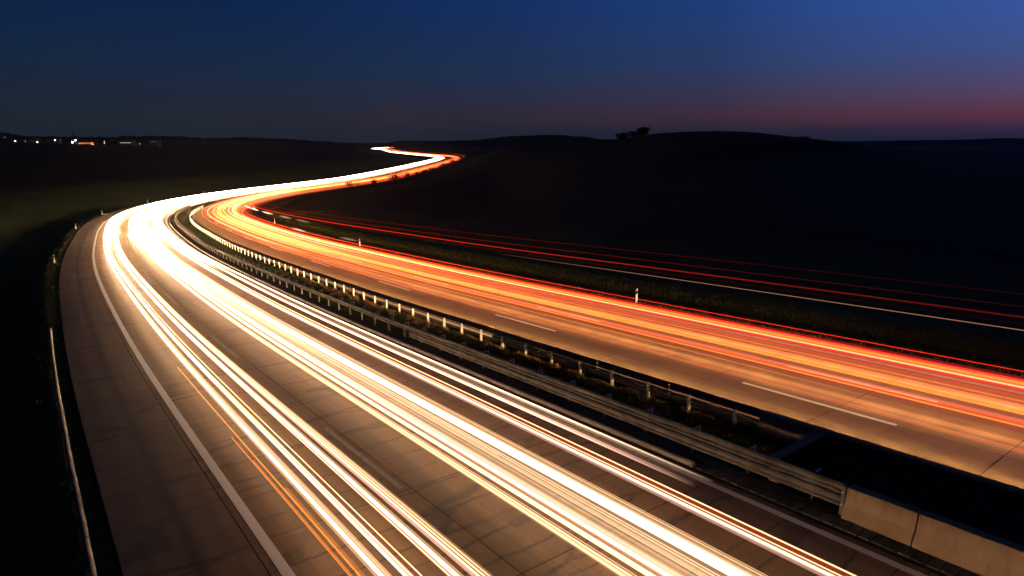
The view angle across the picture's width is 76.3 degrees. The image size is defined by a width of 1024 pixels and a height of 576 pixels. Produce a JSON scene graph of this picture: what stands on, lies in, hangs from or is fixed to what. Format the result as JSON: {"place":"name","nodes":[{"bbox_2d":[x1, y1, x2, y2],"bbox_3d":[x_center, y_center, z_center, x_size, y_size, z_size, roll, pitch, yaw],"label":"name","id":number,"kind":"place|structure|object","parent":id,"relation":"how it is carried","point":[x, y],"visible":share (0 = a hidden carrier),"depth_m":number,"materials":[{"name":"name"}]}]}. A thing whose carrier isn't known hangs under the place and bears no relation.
{"place":"outdoors","nodes":[
{"label":"outdoors","id":0,"kind":"place"},
{"bbox_2d":[0,132,343,142],"bbox_3d":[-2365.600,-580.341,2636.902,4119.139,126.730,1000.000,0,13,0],"label":"hill","id":1,"kind":"structure","parent":0,"point":[5,135],"depth_m":2568.20,"materials":[{"name":"black"}]},
{"bbox_2d":[390,134,606,146],"bbox_3d":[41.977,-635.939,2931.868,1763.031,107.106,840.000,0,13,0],"label":"hill","id":2,"kind":"structure","parent":0,"point":[525,140],"depth_m":2827.67,"materials":[{"name":"black"}]},
{"bbox_2d":[59,148,939,575],"bbox_3d":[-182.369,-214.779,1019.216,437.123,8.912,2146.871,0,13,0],"label":"road","id":3,"kind":"structure","parent":0,"point":[275,432],"depth_m":20.84,"materials":[{"name":"grey asphalt"}]},
{"bbox_2d":[0,147,1023,575],"bbox_3d":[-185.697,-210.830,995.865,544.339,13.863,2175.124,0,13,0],"label":"ground","id":4,"kind":"structure","parent":0,"point":[38,225],"depth_m":53.47,"materials":[{"name":"black plant"}]},
{"bbox_2d":[0,205,137,575],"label":"grass","id":5,"kind":"structure","parent":4,"relation":"on","point":[1,478],"depth_m":27.96,"materials":[{"name":"plant"}]},
{"bbox_2d":[48,328,96,575],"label":"guard rail","id":6,"kind":"object","parent":4,"relation":"on","point":[74,480],"visible":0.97,"depth_m":19.45,"materials":[{"name":"metal"}]},
{"bbox_2d":[345,182,359,187],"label":"bush","id":7,"kind":"object","parent":4,"relation":"on","point":[348,184],"visible":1,"depth_m":240.49,"materials":[{"name":"orange plant"}]},
{"bbox_2d":[387,174,397,182],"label":"bush","id":8,"kind":"object","parent":4,"relation":"on","point":[392,178],"visible":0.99,"depth_m":274.86,"materials":[{"name":"orange plant"}]},
{"bbox_2d":[190,205,761,427],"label":"guard rail","id":9,"kind":"object","parent":4,"relation":"on","point":[579,361],"visible":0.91,"depth_m":29.16,"materials":[{"name":"metal"}]},
{"bbox_2d":[196,230,791,465],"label":"grass","id":10,"kind":"structure","parent":4,"relation":"on","point":[780,446],"depth_m":27.94,"materials":[{"name":"plant"}]},
{"bbox_2d":[173,205,848,505],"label":"guard rail","id":11,"kind":"object","parent":4,"relation":"on","point":[813,490],"visible":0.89,"depth_m":23.08,"materials":[{"name":"metal"}]},
{"bbox_2d":[635,288,637,302],"bbox_3d":[8.388,0.515,43.901,0.124,0.980,0.100,-9,15,-36],"label":"delineator post","id":12,"kind":"object","parent":4,"relation":"on","point":[636,297],"visible":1,"depth_m":43.88,"materials":[{"name":"white plastic"}]},
{"bbox_2d":[0,131,1023,257],"bbox_3d":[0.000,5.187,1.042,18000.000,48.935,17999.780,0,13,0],"label":"field","id":13,"kind":"structure","parent":0,"point":[915,196],"depth_m":167.79,"materials":[{"name":"black plant"}]},
{"bbox_2d":[29,137,42,142],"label":"house","id":14,"kind":"structure","parent":13,"relation":"on","point":[35,139],"depth_m":873.69,"materials":[{"name":"tile"}]},
{"bbox_2d":[45,137,61,143],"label":"house","id":15,"kind":"structure","parent":13,"relation":"on","point":[53,139],"depth_m":875.44,"materials":[{"name":"tile"}]},
{"bbox_2d":[71,132,78,143],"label":"house","id":16,"kind":"structure","parent":13,"relation":"on","point":[74,138],"depth_m":878.60,"materials":[{"name":"tile"}]},
{"bbox_2d":[77,139,98,144],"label":"house","id":17,"kind":"structure","parent":13,"relation":"on","point":[88,141],"depth_m":859.42,"materials":[{"name":"tile"}]},
{"bbox_2d":[119,139,135,145],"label":"house","id":18,"kind":"structure","parent":13,"relation":"on","point":[127,142],"depth_m":859.70,"materials":[{"name":"tile"}]},
{"bbox_2d":[128,135,137,143],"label":"tree","id":19,"kind":"object","parent":13,"relation":"on","point":[132,137],"visible":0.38,"depth_m":880.43,"materials":[{"name":"black plant"}]},
{"bbox_2d":[148,139,161,146],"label":"house","id":20,"kind":"structure","parent":13,"relation":"on","point":[154,142],"depth_m":859.70,"materials":[{"name":"tile"}]},
{"bbox_2d":[615,132,628,138],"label":"tree","id":21,"kind":"object","parent":13,"relation":"on","point":[620,136],"visible":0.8,"depth_m":509.21,"materials":[{"name":"black plant"}]},
{"bbox_2d":[627,130,639,136],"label":"tree","id":22,"kind":"object","parent":13,"relation":"on","point":[633,134],"visible":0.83,"depth_m":505.44,"materials":[{"name":"black plant"}]},
{"bbox_2d":[636,127,650,134],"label":"tree","id":23,"kind":"object","parent":13,"relation":"on","point":[643,130],"visible":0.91,"depth_m":502.44,"materials":[{"name":"black plant"}]},
{"bbox_2d":[0,0,1023,142],"label":"sky","id":24,"kind":"structure","parent":0,"point":[346,71],"materials":[{"name":"blue"}]},
{"bbox_2d":[168,181,980,575],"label":"verge strip","id":25,"kind":"object","parent":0,"point":[664,445],"visible":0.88,"depth_m":23.12,"materials":[{"name":"concrete"}]},
{"bbox_2d":[169,201,694,466],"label":"kerb","id":26,"kind":"structure","parent":25,"relation":"on","point":[666,453],"depth_m":27.48,"materials":[{"name":"concrete"}]},
{"bbox_2d":[679,454,976,575],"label":"gutter","id":27,"kind":"object","parent":25,"relation":"on","point":[948,569],"visible":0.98,"depth_m":16.55,"materials":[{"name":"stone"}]},
{"bbox_2d":[839,484,848,514],"bbox_3d":[8.595,5.513,16.915,0.164,0.810,0.110,-9,16,-36],"label":"rail end cover","id":28,"kind":"object","parent":25,"relation":"on","point":[843,495],"visible":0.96,"depth_m":16.86,"materials":[{"name":"metal"}]},
{"bbox_2d":[758,410,1023,575],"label":"concrete barrier","id":29,"kind":"object","parent":25,"relation":"on","point":[969,521],"visible":0.99,"depth_m":16.39,"materials":[{"name":"grey concrete"}]},
{"bbox_2d":[192,148,1023,488],"bbox_3d":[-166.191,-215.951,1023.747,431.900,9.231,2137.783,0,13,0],"label":"road","id":30,"kind":"structure","parent":0,"point":[970,420],"depth_m":31.36,"materials":[{"name":"asphalt"}]},
{"bbox_2d":[838,138,1023,145],"bbox_3d":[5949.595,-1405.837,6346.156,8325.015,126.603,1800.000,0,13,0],"label":"hill","id":31,"kind":"structure","parent":0,"point":[996,142],"depth_m":6052.64,"materials":[{"name":"black"}]}
]}

